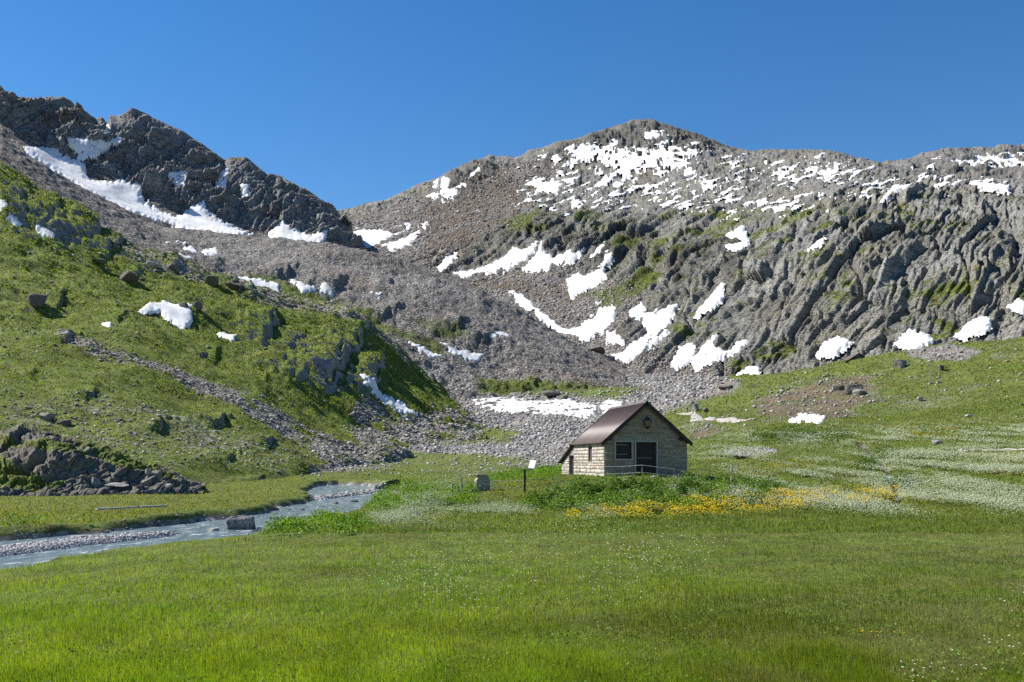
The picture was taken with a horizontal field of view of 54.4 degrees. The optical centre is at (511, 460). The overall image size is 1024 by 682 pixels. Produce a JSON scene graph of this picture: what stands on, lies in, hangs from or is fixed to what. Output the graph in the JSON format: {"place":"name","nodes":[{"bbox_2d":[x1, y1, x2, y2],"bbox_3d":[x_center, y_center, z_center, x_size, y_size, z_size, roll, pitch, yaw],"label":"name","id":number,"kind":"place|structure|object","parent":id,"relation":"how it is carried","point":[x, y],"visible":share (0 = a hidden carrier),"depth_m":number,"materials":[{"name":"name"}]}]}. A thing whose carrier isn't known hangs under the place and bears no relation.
{"place":"outdoors","nodes":[
{"label":"outdoors","id":0,"kind":"place"},
{"bbox_2d":[0,85,365,249],"bbox_3d":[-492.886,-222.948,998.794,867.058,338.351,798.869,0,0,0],"label":"cliffs","id":1,"kind":"structure","parent":0,"point":[146,150],"depth_m":941.17,"materials":[{"name":"stone"}]},
{"bbox_2d":[65,124,121,161],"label":"snow patch","id":2,"kind":"object","parent":1,"relation":"on","point":[78,145],"visible":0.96,"depth_m":914.36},
{"bbox_2d":[23,146,252,235],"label":"snow patch","id":3,"kind":"object","parent":1,"relation":"on","point":[123,193],"visible":0.87,"depth_m":872.99,"materials":[{"name":"snow"}]},
{"bbox_2d":[161,168,187,191],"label":"snow patch","id":4,"kind":"object","parent":1,"relation":"on","point":[177,181],"visible":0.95,"depth_m":928.72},
{"bbox_2d":[215,168,230,186],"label":"snow patch","id":5,"kind":"object","parent":1,"relation":"on","point":[221,182],"visible":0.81,"depth_m":973.79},
{"bbox_2d":[240,183,251,196],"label":"snow patch","id":6,"kind":"object","parent":1,"relation":"on","point":[244,189],"visible":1,"depth_m":968.18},
{"bbox_2d":[268,221,344,241],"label":"snow patch","id":7,"kind":"object","parent":1,"relation":"on","point":[282,229],"visible":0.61,"depth_m":907.72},
{"bbox_2d":[0,485,373,568],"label":"water","id":8,"kind":"structure","parent":0,"point":[197,530],"depth_m":41.50,"materials":[{"name":"liquid"}]},
{"bbox_2d":[226,515,255,529],"bbox_3d":[-11.555,2.751,42.411,1.241,0.840,0.831,0,0,0],"label":"boulder","id":9,"kind":"object","parent":8,"relation":"in","point":[240,522],"visible":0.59,"depth_m":42.08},
{"bbox_2d":[0,160,485,483],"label":"hillside","id":10,"kind":"structure","parent":0,"point":[329,363],"depth_m":229.74,"materials":[{"name":"plant"}]},
{"bbox_2d":[0,199,21,226],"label":"snow patch","id":11,"kind":"object","parent":10,"relation":"on","point":[13,220],"visible":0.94,"depth_m":295.05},
{"bbox_2d":[26,293,47,308],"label":"boulder","id":12,"kind":"object","parent":10,"relation":"on","point":[36,300],"visible":0.94,"depth_m":219.90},
{"bbox_2d":[36,224,54,238],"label":"snow patch","id":13,"kind":"object","parent":10,"relation":"on","point":[42,231],"visible":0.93,"depth_m":298.89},
{"bbox_2d":[39,413,54,420],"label":"boulder","id":14,"kind":"object","parent":10,"relation":"on","point":[46,416],"visible":0.91,"depth_m":136.17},
{"bbox_2d":[56,419,71,425],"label":"boulder","id":15,"kind":"object","parent":10,"relation":"on","point":[65,422],"visible":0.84,"depth_m":135.21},
{"bbox_2d":[119,271,138,281],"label":"boulder","id":16,"kind":"object","parent":10,"relation":"on","point":[126,276],"visible":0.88,"depth_m":292.61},
{"bbox_2d":[146,261,162,268],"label":"boulder","id":17,"kind":"object","parent":10,"relation":"on","point":[152,264],"visible":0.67,"depth_m":320.21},
{"bbox_2d":[138,300,192,328],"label":"snow patch","id":18,"kind":"object","parent":10,"relation":"on","point":[176,315],"visible":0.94,"depth_m":255.99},
{"bbox_2d":[166,263,176,272],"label":"boulder","id":19,"kind":"object","parent":10,"relation":"on","point":[172,266],"visible":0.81,"depth_m":333.51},
{"bbox_2d":[192,301,202,310],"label":"boulder","id":20,"kind":"object","parent":10,"relation":"on","point":[198,305],"visible":0.88,"depth_m":271.14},
{"bbox_2d":[205,276,218,286],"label":"boulder","id":21,"kind":"object","parent":10,"relation":"on","point":[213,281],"visible":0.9,"depth_m":334.13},
{"bbox_2d":[217,332,237,342],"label":"snow patch","id":22,"kind":"object","parent":10,"relation":"on","point":[231,337],"visible":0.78,"depth_m":260.31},
{"bbox_2d":[225,282,242,290],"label":"boulder","id":23,"kind":"object","parent":10,"relation":"on","point":[235,286],"visible":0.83,"depth_m":339.37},
{"bbox_2d":[0,162,485,477],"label":"slope tufts","id":24,"kind":"object","parent":10,"relation":"on","point":[153,345],"visible":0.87,"depth_m":229.95,"materials":[{"name":"green plant"}]},
{"bbox_2d":[0,165,485,475],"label":"slope stones","id":25,"kind":"object","parent":10,"relation":"on","point":[364,422],"visible":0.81,"depth_m":197.73,"materials":[{"name":"stone"}]},
{"bbox_2d":[359,373,417,419],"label":"snow patch","id":26,"kind":"object","parent":10,"relation":"on","point":[399,406],"visible":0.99,"depth_m":273.73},
{"bbox_2d":[0,136,648,400],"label":"moraine","id":27,"kind":"structure","parent":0,"point":[383,311],"depth_m":525.87,"materials":[{"name":"stone"}]},
{"bbox_2d":[201,247,218,255],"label":"snow patch","id":28,"kind":"object","parent":27,"relation":"on","point":[210,251],"visible":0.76,"depth_m":538.90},
{"bbox_2d":[239,276,280,291],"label":"snow patch","id":29,"kind":"object","parent":27,"relation":"on","point":[269,284],"visible":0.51,"depth_m":495.74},
{"bbox_2d":[290,279,316,292],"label":"snow patch","id":30,"kind":"object","parent":27,"relation":"on","point":[302,287],"visible":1,"depth_m":510.23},
{"bbox_2d":[2,140,640,396],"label":"moraine boulders","id":31,"kind":"object","parent":27,"relation":"on","point":[350,293],"visible":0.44,"depth_m":528.50,"materials":[{"name":"stone"}]},
{"bbox_2d":[320,282,333,296],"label":"snow patch","id":32,"kind":"object","parent":27,"relation":"on","point":[324,287],"visible":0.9,"depth_m":517.17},
{"bbox_2d":[408,341,442,357],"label":"snow patch","id":33,"kind":"object","parent":27,"relation":"on","point":[430,354],"visible":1,"depth_m":475.62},
{"bbox_2d":[440,342,483,361],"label":"snow patch","id":34,"kind":"object","parent":27,"relation":"on","point":[468,354],"visible":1,"depth_m":486.41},
{"bbox_2d":[490,331,509,341],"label":"snow patch","id":35,"kind":"object","parent":27,"relation":"on","point":[492,335],"visible":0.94,"depth_m":519.37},
{"bbox_2d":[589,346,605,353],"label":"boulder","id":36,"kind":"object","parent":27,"relation":"on","point":[599,349],"visible":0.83,"depth_m":570.73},
{"bbox_2d":[0,336,1023,681],"bbox_3d":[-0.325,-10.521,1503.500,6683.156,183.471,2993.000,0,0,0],"label":"ground","id":37,"kind":"structure","parent":0,"point":[32,530],"depth_m":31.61,"materials":[{"name":"plant"}]},
{"bbox_2d":[0,422,206,496],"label":"knoll","id":38,"kind":"structure","parent":37,"relation":"on","point":[33,461],"depth_m":74.35,"materials":[{"name":"stone"}]},
{"bbox_2d":[89,477,101,487],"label":"boulder","id":39,"kind":"object","parent":38,"relation":"on","point":[95,482],"visible":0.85,"depth_m":72.98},
{"bbox_2d":[104,482,128,487],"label":"boulder","id":40,"kind":"object","parent":38,"relation":"on","point":[115,484],"visible":0.96,"depth_m":73.26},
{"bbox_2d":[141,479,151,486],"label":"boulder","id":41,"kind":"object","parent":38,"relation":"on","point":[146,482],"visible":0.87,"depth_m":75.46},
{"bbox_2d":[152,470,161,478],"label":"boulder","id":42,"kind":"object","parent":38,"relation":"on","point":[157,473],"visible":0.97,"depth_m":76.83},
{"bbox_2d":[174,478,183,486],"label":"boulder","id":43,"kind":"object","parent":38,"relation":"on","point":[179,482],"visible":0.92,"depth_m":76.96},
{"bbox_2d":[96,505,166,509],"bbox_3d":[-18.876,2.332,49.499,3.500,0.090,0.200,-1,1,-42],"label":"plank","id":44,"kind":"object","parent":37,"relation":"on","point":[109,508],"visible":0.92,"depth_m":49.47,"materials":[{"name":"wood"}]},
{"bbox_2d":[0,489,285,521],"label":"bank flowers","id":45,"kind":"object","parent":37,"relation":"on","point":[136,504],"visible":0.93,"depth_m":51.40,"materials":[{"name":"green plant"}]},
{"bbox_2d":[0,481,386,556],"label":"gravel bar","id":46,"kind":"object","parent":37,"relation":"on","point":[12,549],"visible":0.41,"depth_m":34.96,"materials":[{"name":"gravel"}]},
{"bbox_2d":[7,479,381,562],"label":"bank stones","id":47,"kind":"object","parent":37,"relation":"on","point":[177,515],"visible":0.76,"depth_m":44.22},
{"bbox_2d":[2,461,564,538],"bbox_3d":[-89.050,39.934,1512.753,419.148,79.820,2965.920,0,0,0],"label":"bank plants","id":48,"kind":"object","parent":37,"relation":"on","point":[343,523],"visible":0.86,"depth_m":52.16,"materials":[{"name":"green plant"}]},
{"bbox_2d":[470,474,490,492],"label":"concrete block","id":49,"kind":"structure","parent":37,"relation":"on","point":[483,481],"depth_m":58.30,"materials":[{"name":"grey concrete"}]},
{"bbox_2d":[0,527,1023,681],"bbox_3d":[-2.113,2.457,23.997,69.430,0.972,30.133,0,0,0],"label":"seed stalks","id":50,"kind":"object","parent":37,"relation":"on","point":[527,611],"visible":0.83,"depth_m":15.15,"materials":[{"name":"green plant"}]},
{"bbox_2d":[0,395,1023,533],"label":"herb grass","id":51,"kind":"structure","parent":37,"relation":"on","point":[864,521],"depth_m":51.10,"materials":[{"name":"plant"}]},
{"bbox_2d":[0,542,1023,681],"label":"meadow herbs","id":52,"kind":"object","parent":37,"relation":"on","point":[645,674],"visible":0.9,"depth_m":14.03,"materials":[{"name":"green plant"}]},
{"bbox_2d":[300,373,727,477],"bbox_3d":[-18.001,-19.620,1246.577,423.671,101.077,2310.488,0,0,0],"label":"stone field","id":53,"kind":"structure","parent":37,"relation":"on","point":[554,430],"depth_m":320.06,"materials":[{"name":"stone"}]},
{"bbox_2d":[521,460,536,491],"bbox_3d":[0.948,1.038,55.566,0.869,2.150,0.406,0,0,14],"label":"information stand","id":54,"kind":"object","parent":37,"relation":"on","point":[532,463],"visible":0.88,"depth_m":55.55,"materials":[{"name":"white wood"}]},
{"bbox_2d":[473,397,597,418],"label":"snow patch","id":55,"kind":"object","parent":37,"relation":"on","point":[513,408],"visible":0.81,"depth_m":384.56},
{"bbox_2d":[357,514,725,607],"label":"cotton grass","id":56,"kind":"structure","parent":37,"relation":"on","point":[536,557],"depth_m":22.33,"materials":[{"name":"white plant"}]},
{"bbox_2d":[492,467,598,491],"bbox_3d":[2.272,1.167,57.158,6.819,1.624,1.295,0,0,-21],"label":"rope fence","id":57,"kind":"object","parent":37,"relation":"on","point":[537,479],"visible":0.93,"depth_m":56.61,"materials":[{"name":"grey wood"}]},
{"bbox_2d":[541,390,560,396],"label":"boulder","id":58,"kind":"object","parent":37,"relation":"on","point":[548,393],"visible":0.98,"depth_m":435.08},
{"bbox_2d":[600,400,620,412],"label":"snow patch","id":59,"kind":"object","parent":37,"relation":"on","point":[612,402],"visible":0.49,"depth_m":370.42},
{"bbox_2d":[558,400,692,476],"bbox_3d":[7.167,-0.870,66.202,5.790,5.540,12.890,0,0,-9],"label":"stone hut","id":60,"kind":"object","parent":37,"relation":"on","point":[647,433],"visible":0.76,"depth_m":60.60,"materials":[{"name":"beige stone"}]},
{"bbox_2d":[614,441,633,459],"bbox_3d":[6.751,-0.610,60.251,1.210,1.170,0.275,0,0,-9],"label":"window","id":61,"kind":"structure","parent":60,"relation":"in","point":[623,449],"depth_m":60.31,"materials":[{"name":"glass"}]},
{"bbox_2d":[634,441,657,474],"bbox_3d":[8.137,-0.107,60.497,1.500,2.175,0.265,0,0,-9],"label":"door","id":62,"kind":"structure","parent":60,"relation":"in","point":[646,452],"depth_m":60.57,"materials":[{"name":"wood"}]},
{"bbox_2d":[610,465,709,479],"bbox_3d":[8.588,0.837,58.187,6.286,1.186,1.665,0,0,0],"label":"railing","id":63,"kind":"object","parent":37,"relation":"on","point":[658,474],"visible":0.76,"depth_m":58.00,"materials":[{"name":"grey wood"}]},
{"bbox_2d":[521,466,802,512],"bbox_3d":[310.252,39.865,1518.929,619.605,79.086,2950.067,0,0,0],"label":"broad leaf plants","id":64,"kind":"object","parent":37,"relation":"on","point":[579,492],"visible":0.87,"depth_m":51.56,"materials":[{"name":"plant"}]},
{"bbox_2d":[363,415,1023,533],"bbox_3d":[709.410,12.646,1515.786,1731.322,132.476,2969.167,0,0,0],"label":"white flowers","id":65,"kind":"object","parent":37,"relation":"on","point":[997,465],"visible":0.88,"depth_m":59.46,"materials":[{"name":"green plant"}]},
{"bbox_2d":[427,422,1022,519],"bbox_3d":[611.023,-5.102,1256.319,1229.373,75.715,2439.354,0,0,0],"label":"yellow flowers","id":66,"kind":"object","parent":37,"relation":"on","point":[815,468],"visible":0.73,"depth_m":72.48,"materials":[{"name":"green plant"}]},
{"bbox_2d":[718,385,733,389],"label":"boulder","id":67,"kind":"object","parent":37,"relation":"on","point":[722,387],"visible":0.84,"depth_m":366.14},
{"bbox_2d":[563,483,898,518],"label":"orange yellow flowers","id":68,"kind":"object","parent":37,"relation":"on","point":[710,500],"visible":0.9,"depth_m":46.57,"materials":[{"name":"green plant"}]},
{"bbox_2d":[723,446,777,457],"bbox_3d":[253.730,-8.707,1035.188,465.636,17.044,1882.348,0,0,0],"label":"flowers","id":69,"kind":"object","parent":37,"relation":"on","point":[767,448],"visible":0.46,"depth_m":108.44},
{"bbox_2d":[789,412,825,423],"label":"snow patch","id":70,"kind":"object","parent":37,"relation":"on","point":[815,418],"visible":0.92,"depth_m":173.91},
{"bbox_2d":[746,422,913,491],"bbox_3d":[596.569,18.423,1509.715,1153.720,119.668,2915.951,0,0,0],"label":"flowers","id":71,"kind":"object","parent":37,"relation":"on","point":[866,461],"visible":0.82,"depth_m":123.57,"materials":[{"name":"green plant"}]},
{"bbox_2d":[652,339,1023,454],"bbox_3d":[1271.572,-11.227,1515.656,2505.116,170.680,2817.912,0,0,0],"label":"loose stones","id":72,"kind":"object","parent":37,"relation":"on","point":[843,394],"visible":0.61,"depth_m":261.91,"materials":[{"name":"stone"}]},
{"bbox_2d":[663,336,1023,438],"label":"hill tufts","id":73,"kind":"object","parent":37,"relation":"on","point":[849,418],"visible":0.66,"depth_m":248.42,"materials":[{"name":"green plant"}]},
{"bbox_2d":[841,353,864,362],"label":"boulder","id":74,"kind":"object","parent":37,"relation":"on","point":[853,357],"visible":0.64,"depth_m":425.39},
{"bbox_2d":[845,384,863,394],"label":"boulder","id":75,"kind":"object","parent":37,"relation":"on","point":[850,388],"visible":0.56,"depth_m":231.13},
{"bbox_2d":[852,389,866,395],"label":"boulder","id":76,"kind":"object","parent":37,"relation":"on","point":[858,392],"visible":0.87,"depth_m":225.72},
{"bbox_2d":[892,359,906,367],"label":"boulder","id":77,"kind":"object","parent":37,"relation":"on","point":[899,363],"visible":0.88,"depth_m":305.72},
{"bbox_2d":[0,0,1023,209],"label":"sky","id":78,"kind":"structure","parent":0,"point":[352,103],"materials":[{"name":"blue"}]},
{"bbox_2d":[337,119,1023,376],"bbox_3d":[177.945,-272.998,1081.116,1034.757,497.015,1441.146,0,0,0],"label":"mountain","id":79,"kind":"structure","parent":0,"point":[872,275],"depth_m":669.81,"materials":[{"name":"stone"}]},
{"bbox_2d":[354,229,392,247],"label":"snow patch","id":80,"kind":"object","parent":79,"relation":"on","point":[371,237],"visible":0.49,"depth_m":1147.84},
{"bbox_2d":[382,230,420,251],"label":"snow patch","id":81,"kind":"object","parent":79,"relation":"on","point":[401,243],"visible":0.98,"depth_m":1079.45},
{"bbox_2d":[426,190,441,200],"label":"snow patch","id":82,"kind":"object","parent":79,"relation":"on","point":[432,195],"visible":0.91,"depth_m":1338.07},
{"bbox_2d":[437,252,456,271],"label":"snow patch","id":83,"kind":"object","parent":79,"relation":"on","point":[446,261],"visible":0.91,"depth_m":929.69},
{"bbox_2d":[441,176,465,202],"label":"snow patch","id":84,"kind":"object","parent":79,"relation":"on","point":[445,189],"visible":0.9,"depth_m":1326.76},
{"bbox_2d":[358,210,612,334],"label":"snow flecks","id":85,"kind":"object","parent":79,"relation":"on","point":[415,237],"visible":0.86,"depth_m":1137.76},
{"bbox_2d":[453,241,537,277],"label":"snow patch","id":86,"kind":"object","parent":79,"relation":"on","point":[514,256],"visible":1,"depth_m":873.02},
{"bbox_2d":[521,241,552,272],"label":"snow patch","id":87,"kind":"object","parent":79,"relation":"on","point":[540,260],"visible":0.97,"depth_m":842.61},
{"bbox_2d":[342,150,744,376],"bbox_3d":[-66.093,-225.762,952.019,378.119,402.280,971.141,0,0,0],"label":"scree","id":88,"kind":"structure","parent":79,"relation":"on","point":[548,277],"depth_m":1011.23,"materials":[{"name":"stone"}]},
{"bbox_2d":[525,177,561,194],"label":"snow patch","id":89,"kind":"object","parent":79,"relation":"on","point":[544,186],"visible":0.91,"depth_m":1229.15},
{"bbox_2d":[509,291,615,342],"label":"snow patch","id":90,"kind":"object","parent":79,"relation":"on","point":[601,320],"visible":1,"depth_m":669.02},
{"bbox_2d":[552,247,585,266],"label":"snow patch","id":91,"kind":"object","parent":79,"relation":"on","point":[571,258],"visible":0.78,"depth_m":832.90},
{"bbox_2d":[566,268,607,299],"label":"snow patch","id":92,"kind":"object","parent":79,"relation":"on","point":[578,283],"visible":1,"depth_m":758.05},
{"bbox_2d":[589,241,604,257],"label":"snow patch","id":93,"kind":"object","parent":79,"relation":"on","point":[598,249],"visible":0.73,"depth_m":822.43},
{"bbox_2d":[601,250,613,268],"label":"snow patch","id":94,"kind":"object","parent":79,"relation":"on","point":[608,258],"visible":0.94,"depth_m":790.49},
{"bbox_2d":[606,330,624,345],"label":"snow patch","id":95,"kind":"object","parent":79,"relation":"on","point":[613,338],"visible":1,"depth_m":614.16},
{"bbox_2d":[564,139,699,189],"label":"snow patch","id":96,"kind":"object","parent":79,"relation":"on","point":[628,162],"visible":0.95,"depth_m":1238.84,"materials":[{"name":"snow"}]},
{"bbox_2d":[611,301,678,363],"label":"snow patch","id":97,"kind":"object","parent":79,"relation":"on","point":[653,323],"visible":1,"depth_m":609.79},
{"bbox_2d":[644,130,663,139],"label":"snow patch","id":98,"kind":"object","parent":79,"relation":"on","point":[652,133],"visible":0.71,"depth_m":1306.74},
{"bbox_2d":[670,343,695,369],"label":"snow patch","id":99,"kind":"object","parent":79,"relation":"on","point":[683,357],"visible":0.98,"depth_m":552.97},
{"bbox_2d":[693,283,724,319],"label":"snow patch","id":100,"kind":"object","parent":79,"relation":"on","point":[715,296],"visible":1,"depth_m":597.59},
{"bbox_2d":[691,334,747,371],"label":"snow patch","id":101,"kind":"object","parent":79,"relation":"on","point":[701,359],"visible":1,"depth_m":536.89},
{"bbox_2d":[725,225,748,240],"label":"snow patch","id":102,"kind":"object","parent":79,"relation":"on","point":[740,233],"visible":0.97,"depth_m":722.32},
{"bbox_2d":[725,240,749,251],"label":"snow patch","id":103,"kind":"object","parent":79,"relation":"on","point":[735,247],"visible":0.98,"depth_m":681.25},
{"bbox_2d":[736,366,760,375],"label":"snow patch","id":104,"kind":"object","parent":79,"relation":"on","point":[750,370],"visible":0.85,"depth_m":499.59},
{"bbox_2d":[512,129,1011,220],"bbox_3d":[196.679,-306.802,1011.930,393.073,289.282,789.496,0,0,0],"label":"snow flecks","id":105,"kind":"object","parent":79,"relation":"on","point":[709,184],"visible":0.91,"depth_m":1013.96,"materials":[{"name":"snow"}]},
{"bbox_2d":[807,237,826,251],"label":"snow patch","id":106,"kind":"object","parent":79,"relation":"on","point":[819,242],"visible":1,"depth_m":586.03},
{"bbox_2d":[815,335,853,359],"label":"snow patch","id":107,"kind":"object","parent":79,"relation":"on","point":[833,347],"visible":1,"depth_m":476.40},
{"bbox_2d":[880,184,908,202],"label":"snow patch","id":108,"kind":"object","parent":79,"relation":"on","point":[896,188],"visible":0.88,"depth_m":708.84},
{"bbox_2d":[893,329,933,349],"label":"snow patch","id":109,"kind":"object","parent":79,"relation":"on","point":[909,339],"visible":0.93,"depth_m":453.24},
{"bbox_2d":[953,316,991,341],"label":"snow patch","id":110,"kind":"object","parent":79,"relation":"on","point":[980,325],"visible":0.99,"depth_m":433.24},
{"bbox_2d":[969,180,1010,194],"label":"snow patch","id":111,"kind":"object","parent":79,"relation":"on","point":[992,187],"visible":0.99,"depth_m":679.89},
{"bbox_2d":[1006,298,1023,317],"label":"snow patch","id":112,"kind":"object","parent":79,"relation":"on","point":[1017,306],"visible":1,"depth_m":437.60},
{"bbox_2d":[677,412,749,422],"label":"snow patch","id":113,"kind":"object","parent":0,"point":[697,417],"depth_m":211.31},
{"bbox_2d":[881,143,1023,178],"bbox_3d":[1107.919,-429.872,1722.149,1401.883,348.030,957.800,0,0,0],"label":"ridge","id":114,"kind":"structure","parent":0,"point":[921,161],"depth_m":1604.66,"materials":[{"name":"stone"}]},
{"bbox_2d":[911,155,1008,172],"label":"snow flecks","id":115,"kind":"object","parent":114,"relation":"on","point":[931,165],"visible":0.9,"depth_m":1588.10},
{"bbox_2d":[931,151,1023,167],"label":"snow patch","id":116,"kind":"object","parent":114,"relation":"on","point":[1012,160],"visible":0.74,"depth_m":1604.26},
{"bbox_2d":[958,448,1023,450],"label":"path","id":117,"kind":"structure","parent":0,"point":[991,449],"depth_m":93.73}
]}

